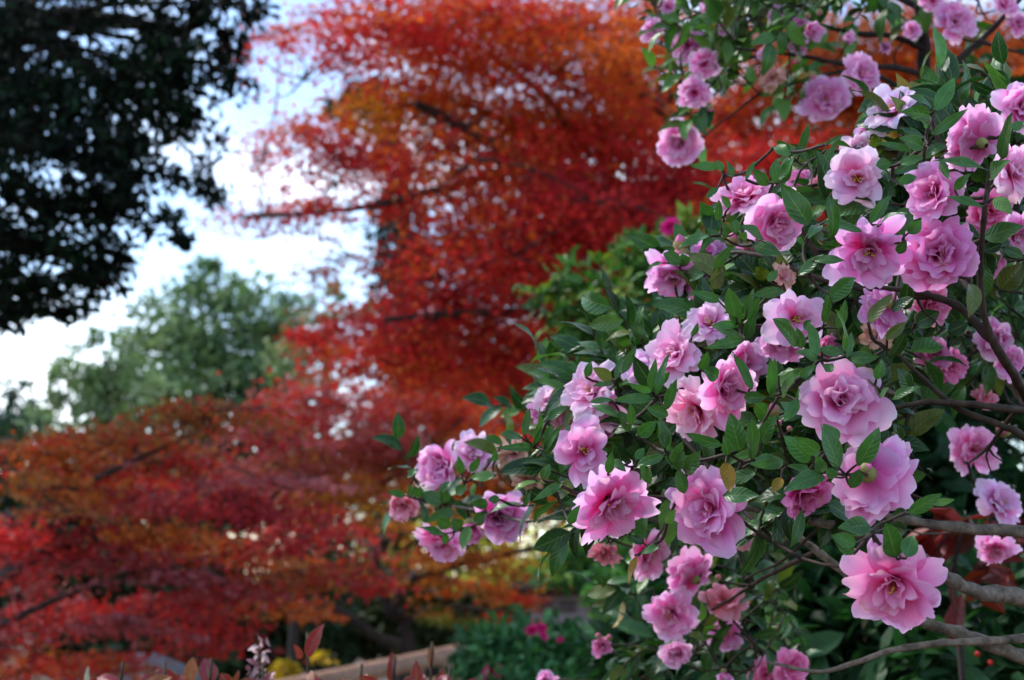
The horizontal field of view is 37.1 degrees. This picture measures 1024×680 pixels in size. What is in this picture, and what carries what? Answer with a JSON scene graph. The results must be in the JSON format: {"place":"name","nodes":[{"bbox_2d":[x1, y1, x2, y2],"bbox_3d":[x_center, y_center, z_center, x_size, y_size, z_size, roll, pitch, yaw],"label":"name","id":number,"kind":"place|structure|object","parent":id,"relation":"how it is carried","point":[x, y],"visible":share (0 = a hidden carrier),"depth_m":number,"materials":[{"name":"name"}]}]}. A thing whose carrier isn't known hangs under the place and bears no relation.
{"place":"outdoors","nodes":[
{"label":"outdoors","id":0,"kind":"place"},
{"bbox_2d":[9,586,979,679],"bbox_3d":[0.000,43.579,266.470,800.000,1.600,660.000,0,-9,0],"label":"ground","id":1,"kind":"structure","parent":0,"point":[358,661],"depth_m":54.50,"materials":[{"name":"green plant"}]},
{"bbox_2d":[0,376,60,676],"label":"broadleaf tree","id":2,"kind":"object","parent":1,"relation":"on","point":[12,396],"visible":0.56,"depth_m":29.78,"materials":[{"name":"green plant"}]},
{"bbox_2d":[14,291,186,443],"bbox_3d":[-7.553,3.255,27.731,2.928,8.561,2.277,0,-9,0],"label":"broadleaf tree","id":3,"kind":"object","parent":1,"relation":"on","point":[104,380],"visible":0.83,"depth_m":27.78,"materials":[{"name":"green plant"}]},
{"bbox_2d":[78,653,200,679],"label":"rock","id":4,"kind":"object","parent":1,"relation":"on","point":[176,667],"visible":0.38,"depth_m":6.92,"materials":[{"name":"stone"}]},
{"bbox_2d":[0,0,281,341],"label":"evergreen tree","id":5,"kind":"object","parent":1,"relation":"on","point":[110,158],"visible":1,"depth_m":6.15,"materials":[{"name":"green plant"}]},
{"bbox_2d":[0,413,401,679],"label":"evergreen tree","id":6,"kind":"object","parent":1,"relation":"on","point":[231,666],"visible":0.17,"depth_m":12.14,"materials":[{"name":"green plant"}]},
{"bbox_2d":[0,390,421,679],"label":"maple tree","id":7,"kind":"object","parent":1,"relation":"on","point":[83,621],"visible":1,"depth_m":5.93,"materials":[{"name":"red plant"}]},
{"bbox_2d":[92,253,358,679],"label":"broadleaf tree","id":8,"kind":"object","parent":1,"relation":"on","point":[204,352],"visible":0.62,"depth_m":33.17,"materials":[{"name":"green plant"}]},
{"bbox_2d":[245,636,270,679],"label":"dry flower spike","id":9,"kind":"object","parent":1,"relation":"on","point":[261,655],"visible":0.85,"depth_m":2.05,"materials":[{"name":"white plant"}]},
{"bbox_2d":[84,623,485,679],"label":"red leaved shrub","id":10,"kind":"object","parent":1,"relation":"on","point":[208,670],"visible":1,"depth_m":1.95,"materials":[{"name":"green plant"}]},
{"bbox_2d":[265,649,338,679],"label":"yellow shrub","id":11,"kind":"object","parent":1,"relation":"on","point":[293,667],"visible":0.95,"depth_m":8.79,"materials":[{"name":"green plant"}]},
{"bbox_2d":[257,279,377,672],"bbox_3d":[-3.725,3.319,29.542,2.492,8.998,1.618,0,-9,0],"label":"broadleaf tree","id":12,"kind":"object","parent":1,"relation":"on","point":[342,297],"visible":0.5,"depth_m":29.91,"materials":[{"name":"green plant"}]},
{"bbox_2d":[173,371,521,676],"bbox_3d":[-0.974,2.333,9.327,2.159,4.308,2.049,-4,-10,23],"label":"maple tree","id":13,"kind":"object","parent":1,"relation":"on","point":[375,465],"visible":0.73,"depth_m":9.38,"materials":[{"name":"red plant"}]},
{"bbox_2d":[280,644,470,679],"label":"handrail fence","id":14,"kind":"object","parent":1,"relation":"on","point":[377,669],"visible":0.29,"depth_m":7.35,"materials":[{"name":"brown wood"}]},
{"bbox_2d":[320,64,475,679],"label":"evergreen tree","id":15,"kind":"object","parent":1,"relation":"on","point":[380,232],"visible":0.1,"depth_m":17.80,"materials":[{"name":"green plant"}]},
{"bbox_2d":[233,470,567,678],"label":"tree","id":16,"kind":"object","parent":1,"relation":"on","point":[436,670],"visible":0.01,"depth_m":20.66,"materials":[{"name":"green plant"}]},
{"bbox_2d":[275,433,579,670],"bbox_3d":[-0.551,3.175,15.209,3.963,4.873,2.766,0,-9,0],"label":"evergreen tree","id":17,"kind":"object","parent":1,"relation":"on","point":[373,616],"visible":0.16,"depth_m":14.70,"materials":[{"name":"green plant"}]},
{"bbox_2d":[311,384,580,676],"bbox_3d":[-0.321,2.535,10.825,2.317,4.517,2.411,0,-9,0],"label":"maple tree","id":18,"kind":"object","parent":1,"relation":"on","point":[426,576],"visible":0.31,"depth_m":11.17,"materials":[{"name":"orange plant"}]},
{"bbox_2d":[184,0,771,426],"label":"maple tree","id":19,"kind":"object","parent":1,"relation":"on","point":[648,190],"visible":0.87,"depth_m":7.75,"materials":[{"name":"red plant"}]},
{"bbox_2d":[401,512,568,615],"bbox_3d":[-0.231,3.193,12.741,1.623,3.869,1.984,3,-9,-21],"label":"ginkgo tree","id":20,"kind":"object","parent":1,"relation":"on","point":[464,577],"visible":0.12,"depth_m":12.54,"materials":[{"name":"yellow plant"}]},
{"bbox_2d":[433,602,624,679],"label":"camellia shrub","id":21,"kind":"object","parent":1,"relation":"on","point":[521,646],"visible":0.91,"depth_m":4.69,"materials":[{"name":"green plant"}]},
{"bbox_2d":[509,580,600,644],"bbox_3d":[0.532,3.444,12.281,1.107,2.982,1.500,0,-9,0],"label":"garden hut","id":22,"kind":"object","parent":1,"relation":"on","point":[569,604],"visible":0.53,"depth_m":11.97,"materials":[{"name":"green plant"}]},
{"bbox_2d":[539,601,553,612],"bbox_3d":[0.268,2.094,11.964,0.118,0.087,0.036,0,-9,0],"label":"window","id":23,"kind":"structure","parent":22,"relation":"in","point":[550,603],"depth_m":11.97,"materials":[{"name":"grey"}]},
{"bbox_2d":[560,601,576,612],"bbox_3d":[0.441,2.094,11.964,0.134,0.087,0.036,0,-9,0],"label":"window","id":24,"kind":"structure","parent":22,"relation":"in","point":[569,606],"depth_m":11.97,"materials":[{"name":"grey"}]},
{"bbox_2d":[424,35,757,422],"bbox_3d":[1.087,1.147,16.795,4.228,9.378,2.732,0,-9,0],"label":"evergreen tree","id":25,"kind":"object","parent":1,"relation":"on","point":[670,95],"visible":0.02,"depth_m":16.84,"materials":[{"name":"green plant"}]},
{"bbox_2d":[525,531,668,654],"bbox_3d":[0.406,1.593,5.317,0.558,1.987,0.754,4,-10,-23],"label":"camellia shrub","id":26,"kind":"object","parent":1,"relation":"on","point":[585,565],"visible":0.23,"depth_m":5.50,"materials":[{"name":"green plant"}]},
{"bbox_2d":[512,200,704,360],"bbox_3d":[0.403,0.931,3.751,0.798,2.586,0.418,2,-9,-15],"label":"camellia shrub","id":27,"kind":"object","parent":1,"relation":"on","point":[637,265],"visible":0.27,"depth_m":3.87,"materials":[{"name":"green plant"}]},
{"bbox_2d":[371,25,1023,679],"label":"pink camellia","id":28,"kind":"object","parent":1,"relation":"on","point":[763,381],"visible":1,"depth_m":1.35,"materials":[{"name":"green plant"}]},
{"bbox_2d":[523,344,1023,627],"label":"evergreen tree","id":29,"kind":"object","parent":1,"relation":"on","point":[1016,440],"depth_m":14.67,"materials":[{"name":"green plant"}]},
{"bbox_2d":[552,234,1023,679],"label":"broad leaved shrub","id":30,"kind":"object","parent":1,"relation":"on","point":[822,614],"visible":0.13,"depth_m":2.62,"materials":[{"name":"green plant"}]},
{"bbox_2d":[599,0,1023,167],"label":"pink camellia","id":31,"kind":"object","parent":1,"relation":"on","point":[727,43],"visible":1,"depth_m":2.10,"materials":[{"name":"green plant"}]},
{"bbox_2d":[639,0,1023,243],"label":"maple tree","id":32,"kind":"object","parent":1,"relation":"on","point":[743,124],"visible":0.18,"depth_m":9.99,"materials":[{"name":"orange plant"}]},
{"bbox_2d":[695,31,1020,319],"bbox_3d":[4.184,1.132,16.712,5.008,9.403,3.060,0,-9,0],"label":"tree","id":33,"kind":"object","parent":1,"relation":"on","point":[827,136],"depth_m":16.48,"materials":[{"name":"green plant"}]},
{"bbox_2d":[861,619,879,652],"bbox_3d":[0.613,1.208,2.496,0.041,1.600,0.039,0,-9,0],"label":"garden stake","id":34,"kind":"object","parent":1,"relation":"on","point":[863,637],"visible":0.05,"depth_m":2.60,"materials":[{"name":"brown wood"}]},
{"bbox_2d":[907,508,1023,679],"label":"red leaved shrub","id":35,"kind":"object","parent":1,"relation":"on","point":[956,544],"visible":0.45,"depth_m":2.28,"materials":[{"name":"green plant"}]},
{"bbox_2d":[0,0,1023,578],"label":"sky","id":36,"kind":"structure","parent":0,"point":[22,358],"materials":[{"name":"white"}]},
{"bbox_2d":[955,36,1023,142],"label":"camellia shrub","id":37,"kind":"object","parent":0,"point":[972,59],"visible":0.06,"depth_m":3.57,"materials":[{"name":"green plant"}]}
]}

